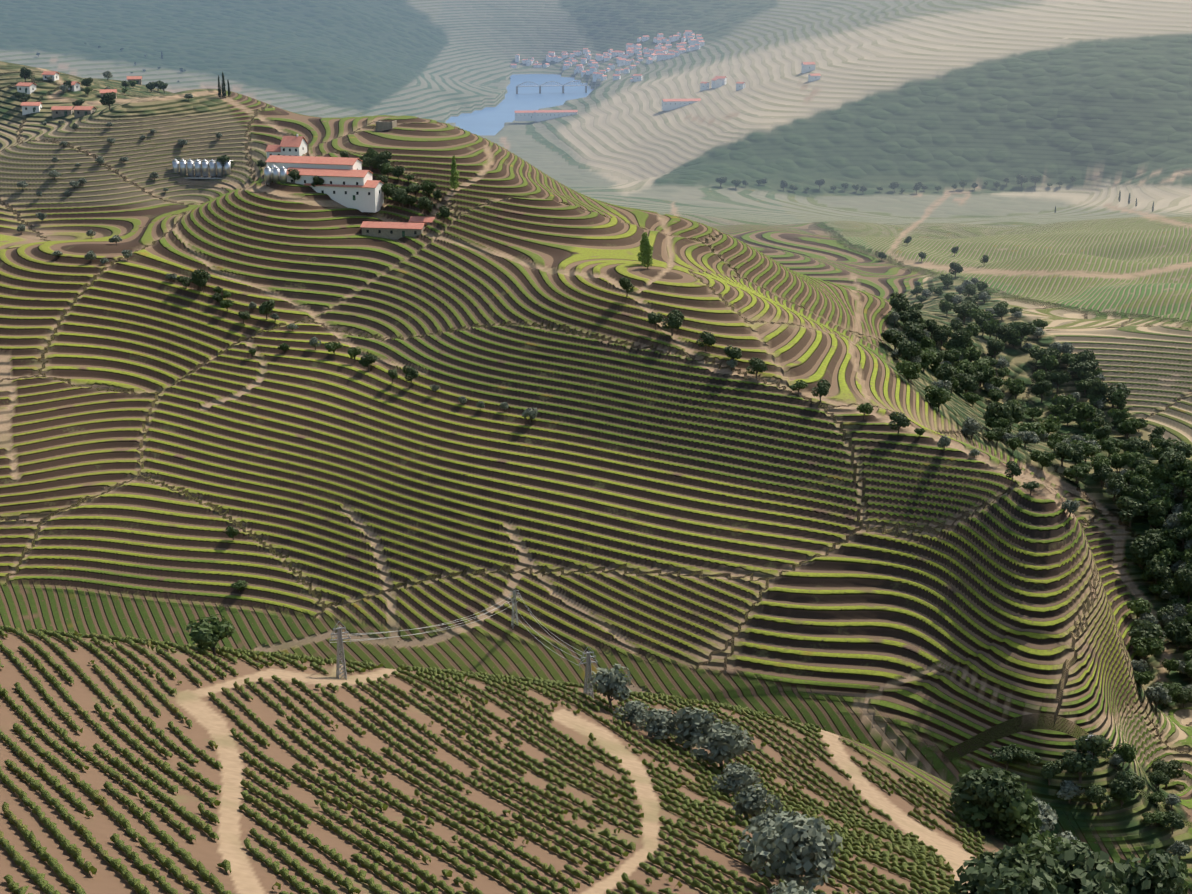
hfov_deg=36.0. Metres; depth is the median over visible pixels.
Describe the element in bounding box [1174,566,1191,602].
oak tree
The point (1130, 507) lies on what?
oak tree
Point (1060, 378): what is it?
oak tree
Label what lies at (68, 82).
oak tree
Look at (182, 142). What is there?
olive tree
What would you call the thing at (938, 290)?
scrub tree
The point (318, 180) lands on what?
oak tree
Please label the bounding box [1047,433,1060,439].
scrub tree
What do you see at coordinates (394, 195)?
oak tree
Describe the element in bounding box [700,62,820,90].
farms
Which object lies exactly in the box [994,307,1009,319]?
oak tree
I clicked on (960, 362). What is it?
scrub tree
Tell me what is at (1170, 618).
olive tree
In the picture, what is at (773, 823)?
olive tree
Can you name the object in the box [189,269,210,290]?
oak tree
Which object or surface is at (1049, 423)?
scrub tree
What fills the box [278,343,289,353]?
scrub tree
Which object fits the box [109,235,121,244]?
olive tree
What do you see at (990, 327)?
scrub tree
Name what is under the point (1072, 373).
olive tree
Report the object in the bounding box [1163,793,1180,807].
olive tree
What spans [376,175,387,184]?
oak tree
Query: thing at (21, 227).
olive tree
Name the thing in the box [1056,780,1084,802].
olive tree
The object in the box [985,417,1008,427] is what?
scrub tree
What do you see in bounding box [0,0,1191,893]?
terrain
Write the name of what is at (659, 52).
town
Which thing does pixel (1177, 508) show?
olive tree
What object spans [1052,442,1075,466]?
oak tree
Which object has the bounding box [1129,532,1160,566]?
oak tree
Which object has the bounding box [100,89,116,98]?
village house
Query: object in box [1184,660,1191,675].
scrub tree
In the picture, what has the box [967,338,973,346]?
scrub tree
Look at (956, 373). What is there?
oak tree
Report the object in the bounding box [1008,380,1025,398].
scrub tree
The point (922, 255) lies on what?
oak tree
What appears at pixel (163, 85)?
oak tree
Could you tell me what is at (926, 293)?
olive tree
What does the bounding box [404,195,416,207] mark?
oak tree
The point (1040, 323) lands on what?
scrub tree
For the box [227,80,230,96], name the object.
cypress tree
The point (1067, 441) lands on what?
olive tree
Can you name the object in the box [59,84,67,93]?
olive tree
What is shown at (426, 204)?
oak tree
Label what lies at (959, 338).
oak tree
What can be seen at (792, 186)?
scrub tree
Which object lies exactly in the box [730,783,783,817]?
olive tree
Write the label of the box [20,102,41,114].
village house
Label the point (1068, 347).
olive tree
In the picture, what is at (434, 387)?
olive tree
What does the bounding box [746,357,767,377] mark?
oak tree
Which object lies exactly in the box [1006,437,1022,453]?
scrub tree
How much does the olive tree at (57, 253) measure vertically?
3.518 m
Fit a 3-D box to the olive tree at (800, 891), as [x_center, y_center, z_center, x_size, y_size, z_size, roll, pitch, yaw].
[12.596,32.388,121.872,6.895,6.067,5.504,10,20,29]
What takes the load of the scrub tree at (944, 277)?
on the terrain
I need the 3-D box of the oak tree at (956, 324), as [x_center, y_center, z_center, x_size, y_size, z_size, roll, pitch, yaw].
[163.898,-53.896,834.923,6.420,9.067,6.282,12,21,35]
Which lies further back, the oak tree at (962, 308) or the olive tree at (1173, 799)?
the oak tree at (962, 308)
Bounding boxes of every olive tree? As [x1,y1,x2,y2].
[16,224,25,233]
[17,181,27,189]
[35,212,46,222]
[47,170,61,179]
[51,250,62,256]
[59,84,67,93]
[59,141,67,145]
[69,181,78,188]
[71,123,78,130]
[78,178,86,183]
[84,250,96,262]
[86,230,95,237]
[95,156,104,165]
[100,258,108,264]
[102,71,112,79]
[107,137,115,145]
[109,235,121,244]
[119,157,128,161]
[122,250,132,260]
[149,172,158,179]
[165,273,177,281]
[178,139,187,147]
[184,93,192,100]
[215,132,221,139]
[248,302,256,308]
[270,313,278,320]
[287,323,298,330]
[309,337,321,349]
[429,384,440,392]
[458,396,466,404]
[476,401,484,409]
[500,402,508,411]
[522,407,537,422]
[588,663,632,708]
[613,701,648,724]
[632,708,677,739]
[664,706,719,748]
[690,721,754,766]
[711,762,760,794]
[726,359,737,370]
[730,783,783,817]
[738,810,821,865]
[741,816,842,888]
[749,808,786,833]
[770,880,813,893]
[772,885,824,893]
[888,310,898,326]
[890,349,900,359]
[905,355,920,362]
[908,337,920,343]
[921,289,932,297]
[923,329,929,336]
[931,380,951,390]
[937,435,950,450]
[951,295,962,305]
[955,285,965,296]
[960,280,972,287]
[961,417,983,439]
[968,449,979,457]
[970,277,978,285]
[978,292,990,303]
[983,382,993,392]
[985,308,994,313]
[994,356,1009,368]
[1002,433,1015,441]
[1011,311,1022,318]
[1015,430,1039,447]
[1022,343,1031,350]
[1032,327,1043,337]
[1035,797,1058,833]
[1039,431,1047,440]
[1047,342,1062,350]
[1047,381,1057,388]
[1050,830,1081,847]
[1051,395,1064,404]
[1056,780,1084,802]
[1059,342,1074,353]
[1061,500,1079,516]
[1062,438,1070,445]
[1067,366,1076,377]
[1069,475,1084,483]
[1070,435,1084,442]
[1071,392,1080,400]
[1084,439,1100,456]
[1092,398,1106,408]
[1097,373,1105,380]
[1104,479,1122,500]
[1108,753,1124,767]
[1120,469,1126,476]
[1131,659,1147,672]
[1134,612,1157,625]
[1144,486,1159,499]
[1145,683,1171,710]
[1153,483,1176,498]
[1159,612,1177,625]
[1160,589,1179,603]
[1163,512,1182,528]
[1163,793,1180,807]
[1167,841,1190,859]
[1170,560,1182,571]
[1170,603,1188,620]
[1171,503,1183,512]
[1174,561,1186,572]
[1176,660,1183,672]
[1180,660,1191,680]
[1182,684,1191,689]
[1184,537,1191,549]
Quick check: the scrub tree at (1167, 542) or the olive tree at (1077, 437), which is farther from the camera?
the olive tree at (1077, 437)
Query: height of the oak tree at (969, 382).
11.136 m
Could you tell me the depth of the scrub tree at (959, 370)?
786.75 m
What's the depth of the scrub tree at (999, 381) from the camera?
797.78 m
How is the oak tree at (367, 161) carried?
on the terrain
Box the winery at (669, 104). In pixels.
[662,98,700,110]
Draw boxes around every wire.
[330,599,520,642]
[332,596,516,636]
[509,595,594,659]
[511,602,595,665]
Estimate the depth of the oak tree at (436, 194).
789.50 m
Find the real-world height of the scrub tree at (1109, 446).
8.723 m
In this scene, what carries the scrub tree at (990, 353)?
on the terrain
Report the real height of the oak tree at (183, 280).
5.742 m
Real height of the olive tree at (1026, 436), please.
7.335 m
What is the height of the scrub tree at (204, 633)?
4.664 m
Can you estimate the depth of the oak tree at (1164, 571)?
624.56 m
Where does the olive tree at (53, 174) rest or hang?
on the terrain
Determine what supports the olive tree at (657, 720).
on the terrain
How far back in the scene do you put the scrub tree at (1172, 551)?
628.35 m
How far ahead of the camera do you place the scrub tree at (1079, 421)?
785.25 m
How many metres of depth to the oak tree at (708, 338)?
601.33 m
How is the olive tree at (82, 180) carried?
on the terrain
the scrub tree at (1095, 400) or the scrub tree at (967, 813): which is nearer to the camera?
the scrub tree at (967, 813)
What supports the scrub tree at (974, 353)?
on the terrain
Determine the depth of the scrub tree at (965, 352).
804.44 m
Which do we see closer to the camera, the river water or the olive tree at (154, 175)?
the olive tree at (154, 175)
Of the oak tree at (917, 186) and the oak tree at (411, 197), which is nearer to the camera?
the oak tree at (411, 197)
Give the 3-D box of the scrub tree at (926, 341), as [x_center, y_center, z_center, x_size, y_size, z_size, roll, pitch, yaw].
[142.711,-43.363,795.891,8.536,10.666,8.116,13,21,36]
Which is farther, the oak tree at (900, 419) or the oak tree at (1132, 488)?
the oak tree at (1132, 488)
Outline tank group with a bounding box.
[264,165,286,185]
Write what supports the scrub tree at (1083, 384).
on the terrain
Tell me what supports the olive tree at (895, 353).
on the terrain
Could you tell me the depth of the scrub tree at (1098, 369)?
823.16 m
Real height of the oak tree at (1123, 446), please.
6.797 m
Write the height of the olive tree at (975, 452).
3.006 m
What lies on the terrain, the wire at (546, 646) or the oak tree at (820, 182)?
the oak tree at (820, 182)
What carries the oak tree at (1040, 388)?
on the terrain
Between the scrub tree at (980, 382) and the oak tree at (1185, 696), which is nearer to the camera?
the oak tree at (1185, 696)
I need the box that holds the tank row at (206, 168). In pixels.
[172,159,233,178]
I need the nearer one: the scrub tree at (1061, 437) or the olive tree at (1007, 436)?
the olive tree at (1007, 436)
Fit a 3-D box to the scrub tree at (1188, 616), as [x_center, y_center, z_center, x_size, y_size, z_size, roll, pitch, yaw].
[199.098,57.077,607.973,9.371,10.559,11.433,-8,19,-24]
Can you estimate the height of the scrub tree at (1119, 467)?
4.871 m
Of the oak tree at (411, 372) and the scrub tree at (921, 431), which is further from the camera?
the oak tree at (411, 372)
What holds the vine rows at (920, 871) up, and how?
on the terrain
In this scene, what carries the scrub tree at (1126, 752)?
on the terrain
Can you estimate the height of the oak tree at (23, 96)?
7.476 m
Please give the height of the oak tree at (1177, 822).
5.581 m
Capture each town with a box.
[561,48,641,81]
[625,30,704,65]
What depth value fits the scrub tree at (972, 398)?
763.39 m
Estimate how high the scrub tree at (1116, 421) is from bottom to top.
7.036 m
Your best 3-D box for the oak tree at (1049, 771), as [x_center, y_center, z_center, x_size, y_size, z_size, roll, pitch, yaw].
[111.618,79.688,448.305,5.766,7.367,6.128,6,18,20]
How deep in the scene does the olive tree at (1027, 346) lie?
847.69 m
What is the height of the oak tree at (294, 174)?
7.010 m
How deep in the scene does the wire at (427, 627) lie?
282.20 m
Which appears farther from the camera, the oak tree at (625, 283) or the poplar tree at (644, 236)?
the poplar tree at (644, 236)
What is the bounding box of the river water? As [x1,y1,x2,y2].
[446,74,593,134]
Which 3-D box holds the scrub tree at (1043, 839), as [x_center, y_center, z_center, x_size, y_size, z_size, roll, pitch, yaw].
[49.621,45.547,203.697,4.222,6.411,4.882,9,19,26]
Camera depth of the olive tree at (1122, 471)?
659.48 m
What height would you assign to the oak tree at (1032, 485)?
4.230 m
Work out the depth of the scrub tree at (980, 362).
805.29 m
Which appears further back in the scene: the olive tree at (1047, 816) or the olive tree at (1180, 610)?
the olive tree at (1180, 610)
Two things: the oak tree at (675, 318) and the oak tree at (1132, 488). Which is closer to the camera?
the oak tree at (675, 318)
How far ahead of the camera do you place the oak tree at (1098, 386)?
805.64 m
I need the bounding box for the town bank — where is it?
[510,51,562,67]
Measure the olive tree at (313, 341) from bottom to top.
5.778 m
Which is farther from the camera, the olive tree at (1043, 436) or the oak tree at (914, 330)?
the oak tree at (914, 330)
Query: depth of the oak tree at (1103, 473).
657.68 m
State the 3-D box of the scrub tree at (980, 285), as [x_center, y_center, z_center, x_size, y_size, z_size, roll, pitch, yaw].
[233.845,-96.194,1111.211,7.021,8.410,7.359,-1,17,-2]
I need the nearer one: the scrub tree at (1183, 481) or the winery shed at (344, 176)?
the scrub tree at (1183, 481)
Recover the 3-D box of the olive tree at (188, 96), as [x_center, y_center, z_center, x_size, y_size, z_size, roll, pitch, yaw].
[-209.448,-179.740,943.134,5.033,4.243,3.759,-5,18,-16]
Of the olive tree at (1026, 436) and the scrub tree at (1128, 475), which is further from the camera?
the olive tree at (1026, 436)
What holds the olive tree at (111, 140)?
on the terrain
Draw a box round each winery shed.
[265,155,362,170]
[287,167,373,184]
[304,180,383,212]
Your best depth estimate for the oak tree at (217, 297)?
720.50 m
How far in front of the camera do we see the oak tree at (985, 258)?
1219.18 m
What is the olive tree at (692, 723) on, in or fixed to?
on the terrain
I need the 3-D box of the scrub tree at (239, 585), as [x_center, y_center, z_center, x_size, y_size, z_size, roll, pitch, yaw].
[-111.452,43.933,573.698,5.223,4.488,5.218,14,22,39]
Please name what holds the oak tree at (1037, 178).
on the terrain
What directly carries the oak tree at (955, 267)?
on the terrain
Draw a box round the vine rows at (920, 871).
[0,625,986,893]
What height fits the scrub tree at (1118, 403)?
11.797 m
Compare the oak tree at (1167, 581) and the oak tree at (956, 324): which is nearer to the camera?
the oak tree at (1167, 581)
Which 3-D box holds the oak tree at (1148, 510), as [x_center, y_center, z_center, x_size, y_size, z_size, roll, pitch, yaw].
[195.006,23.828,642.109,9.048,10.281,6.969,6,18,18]
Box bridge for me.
[516,81,586,93]
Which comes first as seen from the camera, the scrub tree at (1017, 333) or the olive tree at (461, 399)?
the olive tree at (461, 399)
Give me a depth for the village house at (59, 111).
957.91 m
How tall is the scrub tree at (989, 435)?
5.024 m
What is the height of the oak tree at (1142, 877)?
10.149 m
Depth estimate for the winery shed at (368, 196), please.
794.23 m
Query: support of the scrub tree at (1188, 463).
on the terrain
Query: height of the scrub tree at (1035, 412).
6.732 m
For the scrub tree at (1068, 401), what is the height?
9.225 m
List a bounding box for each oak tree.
[14,92,30,101]
[20,66,31,81]
[63,80,70,87]
[72,100,80,105]
[81,77,92,86]
[99,91,115,109]
[121,80,129,87]
[146,82,154,91]
[153,80,162,90]
[158,82,167,92]
[177,276,190,288]
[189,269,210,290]
[197,277,207,292]
[212,293,222,301]
[216,155,234,168]
[238,310,250,323]
[257,160,266,169]
[258,299,274,319]
[287,168,300,182]
[311,175,323,186]
[340,150,348,157]
[358,353,377,370]
[361,157,378,170]
[374,150,391,160]
[375,158,389,169]
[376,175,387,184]
[386,187,408,201]
[388,369,397,383]
[391,165,404,181]
[392,188,406,205]
[396,190,408,208]
[402,365,418,384]
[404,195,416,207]
[407,183,421,197]
[417,196,433,215]
[421,187,432,196]
[432,189,441,202]
[436,205,449,222]
[619,277,634,296]
[647,311,662,329]
[661,309,684,335]
[696,331,715,350]
[715,177,726,186]
[723,345,741,359]
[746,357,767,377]
[780,180,787,190]
[811,379,830,401]
[815,179,824,189]
[860,186,866,191]
[878,252,886,260]
[881,329,908,349]
[888,182,899,191]
[888,411,910,433]
[889,291,910,311]
[897,340,921,359]
[898,306,922,323]
[901,321,924,340]
[903,236,911,242]
[913,182,922,193]
[918,252,925,261]
[926,319,938,338]
[928,347,943,363]
[932,328,950,344]
[935,362,954,384]
[947,329,972,348]
[948,849,1036,893]
[949,262,963,276]
[949,766,1020,828]
[950,318,963,331]
[951,246,958,255]
[953,302,979,322]
[953,368,958,377]
[955,372,978,393]
[961,774,1027,835]
[962,285,975,296]
[962,300,977,308]
[964,296,976,303]
[966,371,983,380]
[975,316,987,335]
[980,255,988,262]
[983,401,1011,421]
[985,860,1059,893]
[987,338,1005,358]
[990,427,1005,445]
[990,744,1021,770]
[992,416,1013,428]
[993,833,1073,892]
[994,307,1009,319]
[997,325,1013,343]
[1003,400,1025,424]
[1005,461,1021,481]
[1006,322,1035,345]
[1016,174,1027,186]
[1017,749,1041,767]
[1022,481,1038,494]
[1030,175,1041,185]
[1030,380,1052,402]
[1031,347,1060,369]
[1041,759,1063,784]
[1042,838,1127,893]
[1044,371,1070,393]
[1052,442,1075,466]
[1061,748,1098,782]
[1067,358,1098,371]
[1067,443,1085,464]
[1073,734,1114,758]
[1074,349,1093,360]
[1077,369,1094,380]
[1085,785,1113,815]
[1088,377,1107,395]
[1090,408,1105,418]
[1091,417,1108,426]
[1092,425,1110,439]
[1092,465,1112,486]
[1100,383,1130,407]
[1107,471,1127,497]
[1109,771,1138,804]
[1112,848,1180,893]
[1116,496,1144,527]
[1119,440,1127,454]
[1122,770,1146,789]
[1125,436,1151,453]
[1127,484,1146,500]
[1128,619,1166,644]
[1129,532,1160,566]
[1132,457,1151,468]
[1142,501,1166,527]
[1144,558,1172,583]
[1145,528,1164,547]
[1147,862,1185,893]
[1148,433,1163,447]
[1148,772,1166,791]
[1150,757,1183,788]
[1151,426,1165,436]
[1153,770,1170,788]
[1157,605,1173,625]
[1158,437,1191,457]
[1158,446,1185,469]
[1161,578,1178,585]
[1163,616,1191,650]
[1163,811,1185,833]
[1169,524,1190,548]
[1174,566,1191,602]
[1177,688,1191,707]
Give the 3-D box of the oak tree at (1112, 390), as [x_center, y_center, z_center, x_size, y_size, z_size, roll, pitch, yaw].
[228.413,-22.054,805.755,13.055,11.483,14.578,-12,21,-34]
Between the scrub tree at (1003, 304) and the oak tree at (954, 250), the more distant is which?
the oak tree at (954, 250)
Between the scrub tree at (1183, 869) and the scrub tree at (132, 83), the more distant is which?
the scrub tree at (132, 83)
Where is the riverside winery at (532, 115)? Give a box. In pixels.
[514,110,577,121]
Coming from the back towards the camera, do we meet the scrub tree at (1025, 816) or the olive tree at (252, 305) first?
the olive tree at (252, 305)
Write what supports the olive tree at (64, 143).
on the terrain
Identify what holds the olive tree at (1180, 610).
on the terrain
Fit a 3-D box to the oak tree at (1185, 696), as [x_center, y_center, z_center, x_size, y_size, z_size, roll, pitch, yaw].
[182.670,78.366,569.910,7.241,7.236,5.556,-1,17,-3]
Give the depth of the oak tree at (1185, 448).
658.67 m
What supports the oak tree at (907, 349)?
on the terrain
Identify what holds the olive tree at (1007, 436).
on the terrain
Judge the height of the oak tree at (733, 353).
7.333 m
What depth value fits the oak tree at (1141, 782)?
447.82 m
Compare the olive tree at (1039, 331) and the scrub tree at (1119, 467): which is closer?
the scrub tree at (1119, 467)
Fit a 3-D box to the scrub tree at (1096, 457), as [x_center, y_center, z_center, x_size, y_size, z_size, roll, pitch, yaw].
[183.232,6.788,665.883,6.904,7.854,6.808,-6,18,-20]
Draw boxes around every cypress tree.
[218,75,220,96]
[221,72,225,97]
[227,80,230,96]
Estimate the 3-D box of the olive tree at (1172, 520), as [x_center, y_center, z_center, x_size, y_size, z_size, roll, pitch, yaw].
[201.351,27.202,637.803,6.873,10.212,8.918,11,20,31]
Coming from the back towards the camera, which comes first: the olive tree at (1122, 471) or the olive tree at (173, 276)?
the olive tree at (173, 276)
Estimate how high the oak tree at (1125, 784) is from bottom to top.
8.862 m
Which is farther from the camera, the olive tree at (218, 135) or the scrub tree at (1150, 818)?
the olive tree at (218, 135)
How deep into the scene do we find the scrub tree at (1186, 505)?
638.39 m
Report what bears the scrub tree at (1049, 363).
on the terrain
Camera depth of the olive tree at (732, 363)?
591.46 m
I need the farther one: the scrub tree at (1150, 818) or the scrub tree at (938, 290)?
the scrub tree at (938, 290)
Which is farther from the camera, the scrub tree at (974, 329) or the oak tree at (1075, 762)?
the scrub tree at (974, 329)
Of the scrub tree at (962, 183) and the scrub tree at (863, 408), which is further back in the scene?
the scrub tree at (962, 183)
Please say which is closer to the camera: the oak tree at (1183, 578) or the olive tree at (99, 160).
the oak tree at (1183, 578)
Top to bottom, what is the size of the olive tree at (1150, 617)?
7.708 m
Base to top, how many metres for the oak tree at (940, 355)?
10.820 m
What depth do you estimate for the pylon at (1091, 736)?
447.69 m
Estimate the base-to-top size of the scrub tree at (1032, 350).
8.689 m
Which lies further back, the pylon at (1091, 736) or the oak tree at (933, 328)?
the oak tree at (933, 328)
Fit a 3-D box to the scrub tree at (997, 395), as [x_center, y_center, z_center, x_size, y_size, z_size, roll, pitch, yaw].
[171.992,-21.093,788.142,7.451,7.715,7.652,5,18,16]
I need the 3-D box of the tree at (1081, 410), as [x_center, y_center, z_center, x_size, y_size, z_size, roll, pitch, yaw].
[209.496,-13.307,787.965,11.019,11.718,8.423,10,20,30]
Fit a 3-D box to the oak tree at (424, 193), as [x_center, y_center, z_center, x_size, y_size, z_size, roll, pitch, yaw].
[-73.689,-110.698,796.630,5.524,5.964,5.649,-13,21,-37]
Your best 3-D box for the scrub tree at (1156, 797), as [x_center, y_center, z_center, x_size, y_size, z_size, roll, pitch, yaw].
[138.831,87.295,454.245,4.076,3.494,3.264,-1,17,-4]
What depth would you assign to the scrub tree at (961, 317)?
890.20 m
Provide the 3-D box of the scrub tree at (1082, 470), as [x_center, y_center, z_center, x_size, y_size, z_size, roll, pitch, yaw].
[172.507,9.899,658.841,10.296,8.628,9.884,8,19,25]
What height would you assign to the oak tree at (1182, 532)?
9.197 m
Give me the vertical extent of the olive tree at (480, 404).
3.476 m
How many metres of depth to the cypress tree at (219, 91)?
960.07 m
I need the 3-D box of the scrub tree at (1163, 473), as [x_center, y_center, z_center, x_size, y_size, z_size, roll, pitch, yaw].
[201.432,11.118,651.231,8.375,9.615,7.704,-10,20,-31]
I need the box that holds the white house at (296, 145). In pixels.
[265,134,307,158]
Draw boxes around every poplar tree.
[449,156,458,190]
[636,232,653,262]
[641,240,652,268]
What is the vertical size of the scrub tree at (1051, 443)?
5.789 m
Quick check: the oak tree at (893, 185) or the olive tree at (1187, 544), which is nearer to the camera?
the olive tree at (1187, 544)
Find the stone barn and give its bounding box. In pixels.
[360,216,434,239]
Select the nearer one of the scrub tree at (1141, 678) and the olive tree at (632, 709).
the olive tree at (632, 709)
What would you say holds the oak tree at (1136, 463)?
on the terrain
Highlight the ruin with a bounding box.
[376,120,396,130]
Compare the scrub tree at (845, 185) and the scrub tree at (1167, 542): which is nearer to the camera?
the scrub tree at (1167, 542)
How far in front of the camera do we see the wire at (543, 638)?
317.61 m
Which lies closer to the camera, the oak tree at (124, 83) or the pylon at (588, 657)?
the pylon at (588, 657)
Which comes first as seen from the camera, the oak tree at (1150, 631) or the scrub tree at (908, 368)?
the oak tree at (1150, 631)
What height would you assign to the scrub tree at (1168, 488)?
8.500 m
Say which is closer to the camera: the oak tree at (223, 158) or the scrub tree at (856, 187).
the oak tree at (223, 158)
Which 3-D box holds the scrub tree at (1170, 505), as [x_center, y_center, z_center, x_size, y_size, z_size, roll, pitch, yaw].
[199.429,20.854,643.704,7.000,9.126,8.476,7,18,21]
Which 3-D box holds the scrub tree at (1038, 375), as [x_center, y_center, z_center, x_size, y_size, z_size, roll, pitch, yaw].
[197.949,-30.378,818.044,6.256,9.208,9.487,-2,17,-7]
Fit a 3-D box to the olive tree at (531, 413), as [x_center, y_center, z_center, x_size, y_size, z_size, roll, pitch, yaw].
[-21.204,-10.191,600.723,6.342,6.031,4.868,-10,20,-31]
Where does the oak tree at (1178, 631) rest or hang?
on the terrain
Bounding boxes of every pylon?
[329,621,350,679]
[507,589,520,626]
[579,646,597,698]
[1085,732,1093,774]
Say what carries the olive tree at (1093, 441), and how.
on the terrain
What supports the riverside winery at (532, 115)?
on the terrain
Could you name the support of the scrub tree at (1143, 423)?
on the terrain
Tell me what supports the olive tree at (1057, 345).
on the terrain
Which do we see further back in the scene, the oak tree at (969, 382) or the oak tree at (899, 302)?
the oak tree at (899, 302)
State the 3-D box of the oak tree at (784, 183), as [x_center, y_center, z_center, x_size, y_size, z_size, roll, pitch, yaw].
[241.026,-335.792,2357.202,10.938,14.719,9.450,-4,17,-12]
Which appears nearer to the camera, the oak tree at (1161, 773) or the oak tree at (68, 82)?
the oak tree at (1161, 773)
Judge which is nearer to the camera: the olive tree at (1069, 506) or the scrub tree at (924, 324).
the olive tree at (1069, 506)
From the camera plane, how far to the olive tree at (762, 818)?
159.93 m
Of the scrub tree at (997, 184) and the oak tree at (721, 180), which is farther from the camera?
the scrub tree at (997, 184)
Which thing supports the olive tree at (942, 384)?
on the terrain
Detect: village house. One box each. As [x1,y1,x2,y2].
[16,82,36,93]
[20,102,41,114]
[41,71,59,80]
[51,106,73,117]
[62,81,80,90]
[73,106,96,117]
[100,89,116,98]
[127,76,141,84]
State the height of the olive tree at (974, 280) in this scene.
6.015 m
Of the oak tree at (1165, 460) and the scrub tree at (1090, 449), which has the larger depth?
the scrub tree at (1090, 449)
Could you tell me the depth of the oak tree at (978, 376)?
788.14 m
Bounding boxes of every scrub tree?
[83,87,91,94]
[129,80,136,86]
[186,614,235,654]
[213,286,222,292]
[220,299,233,310]
[222,290,231,299]
[225,526,238,539]
[231,580,247,591]
[248,349,255,357]
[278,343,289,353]
[324,341,342,354]
[348,347,360,358]
[366,148,377,157]
[381,163,393,177]
[381,183,394,200]
[403,175,414,182]
[420,180,436,197]
[731,179,740,186]
[789,184,797,190]
[789,380,807,392]
[841,183,847,190]
[852,184,859,190]
[856,403,873,418]
[895,360,921,382]
[910,285,923,294]
[910,371,919,381]
[912,303,923,309]
[914,428,924,437]
[916,295,926,303]
[917,336,935,348]
[919,349,936,371]
[920,319,930,328]
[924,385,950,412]
[930,362,940,372]
[934,287,942,296]
[939,274,952,286]
[939,299,953,315]
[939,324,951,332]
[942,341,956,349]
[942,349,961,362]
[943,277,953,287]
[944,292,955,304]
[948,378,958,392]
[951,346,971,361]
[952,360,977,371]
[953,366,964,372]
[956,349,969,361]
[956,363,974,374]
[957,313,965,321]
[958,784,1017,831]
[959,180,966,186]
[963,393,980,406]
[964,323,980,335]
[966,308,992,320]
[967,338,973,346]
[967,346,980,362]
[973,359,989,367]
[974,372,993,385]
[975,363,995,386]
[976,281,987,290]
[981,318,999,339]
[982,356,997,366]
[983,431,997,442]
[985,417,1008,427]
[987,348,998,355]
[988,388,1004,401]
[989,376,1003,387]
[992,301,1008,310]
[992,820,1039,845]
[993,181,1000,187]
[995,782,1042,834]
[997,367,1009,378]
[1002,325,1022,344]
[1003,377,1022,395]
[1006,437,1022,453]
[1008,337,1021,347]
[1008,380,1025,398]
[1010,307,1021,314]
[1017,422,1045,442]
[1024,406,1043,420]
[1024,830,1063,854]
[1029,450,1055,469]
[1030,346,1042,362]
[1032,369,1046,381]
[1033,319,1047,329]
[1038,414,1059,439]
[1040,354,1059,371]
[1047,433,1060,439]
[1047,439,1061,450]
[1048,403,1065,416]
[1051,394,1076,407]
[1058,435,1068,441]
[1060,353,1081,364]
[1061,413,1073,425]
[1063,462,1092,483]
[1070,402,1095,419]
[1070,440,1100,461]
[1074,378,1090,394]
[1075,418,1084,428]
[1080,420,1098,433]
[1081,434,1096,440]
[1087,394,1107,406]
[1089,397,1105,407]
[1090,455,1111,466]
[1092,457,1110,474]
[1093,367,1102,375]
[1097,438,1122,456]
[1107,408,1130,419]
[1109,452,1125,472]
[1110,389,1126,408]
[1110,789,1136,806]
[1112,416,1124,425]
[1114,462,1125,470]
[1115,417,1141,439]
[1115,742,1136,767]
[1119,451,1144,469]
[1120,487,1132,497]
[1123,470,1139,484]
[1125,486,1152,503]
[1127,597,1152,618]
[1129,636,1165,662]
[1130,474,1161,488]
[1133,671,1154,687]
[1135,463,1157,476]
[1138,418,1147,431]
[1142,812,1162,826]
[1145,551,1172,580]
[1145,860,1188,893]
[1147,497,1170,515]
[1147,514,1165,528]
[1148,481,1173,495]
[1148,583,1166,596]
[1148,791,1165,804]
[1149,447,1163,459]
[1152,438,1167,447]
[1152,464,1174,483]
[1153,811,1173,826]
[1154,681,1182,702]
[1155,492,1174,510]
[1156,546,1180,562]
[1159,526,1180,540]
[1160,533,1177,549]
[1161,658,1178,674]
[1165,582,1187,597]
[1168,467,1191,496]
[1168,598,1186,607]
[1170,455,1185,472]
[1173,470,1185,492]
[1177,510,1191,524]
[1180,459,1191,471]
[1180,633,1191,649]
[1181,499,1191,513]
[1181,549,1191,570]
[1182,602,1191,625]
[1183,649,1191,661]
[1184,486,1191,498]
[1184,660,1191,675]
[1185,524,1191,540]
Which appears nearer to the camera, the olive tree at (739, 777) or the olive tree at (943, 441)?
the olive tree at (739, 777)
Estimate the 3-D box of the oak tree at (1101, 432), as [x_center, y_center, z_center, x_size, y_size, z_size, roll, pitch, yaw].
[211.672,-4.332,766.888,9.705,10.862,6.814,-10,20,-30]
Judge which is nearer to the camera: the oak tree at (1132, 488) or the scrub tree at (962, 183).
the oak tree at (1132, 488)
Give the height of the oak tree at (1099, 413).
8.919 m
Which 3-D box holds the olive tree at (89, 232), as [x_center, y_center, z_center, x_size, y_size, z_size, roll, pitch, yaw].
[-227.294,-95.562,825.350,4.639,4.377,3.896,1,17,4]
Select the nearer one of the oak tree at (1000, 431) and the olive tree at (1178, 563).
the olive tree at (1178, 563)
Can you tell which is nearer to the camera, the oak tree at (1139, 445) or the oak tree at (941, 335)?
the oak tree at (1139, 445)
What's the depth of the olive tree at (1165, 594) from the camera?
620.89 m
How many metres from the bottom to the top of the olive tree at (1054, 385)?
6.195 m
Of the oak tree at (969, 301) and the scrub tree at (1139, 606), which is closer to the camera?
the scrub tree at (1139, 606)
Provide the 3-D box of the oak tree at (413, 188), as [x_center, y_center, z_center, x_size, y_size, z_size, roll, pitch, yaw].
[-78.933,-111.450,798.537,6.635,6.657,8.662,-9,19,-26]

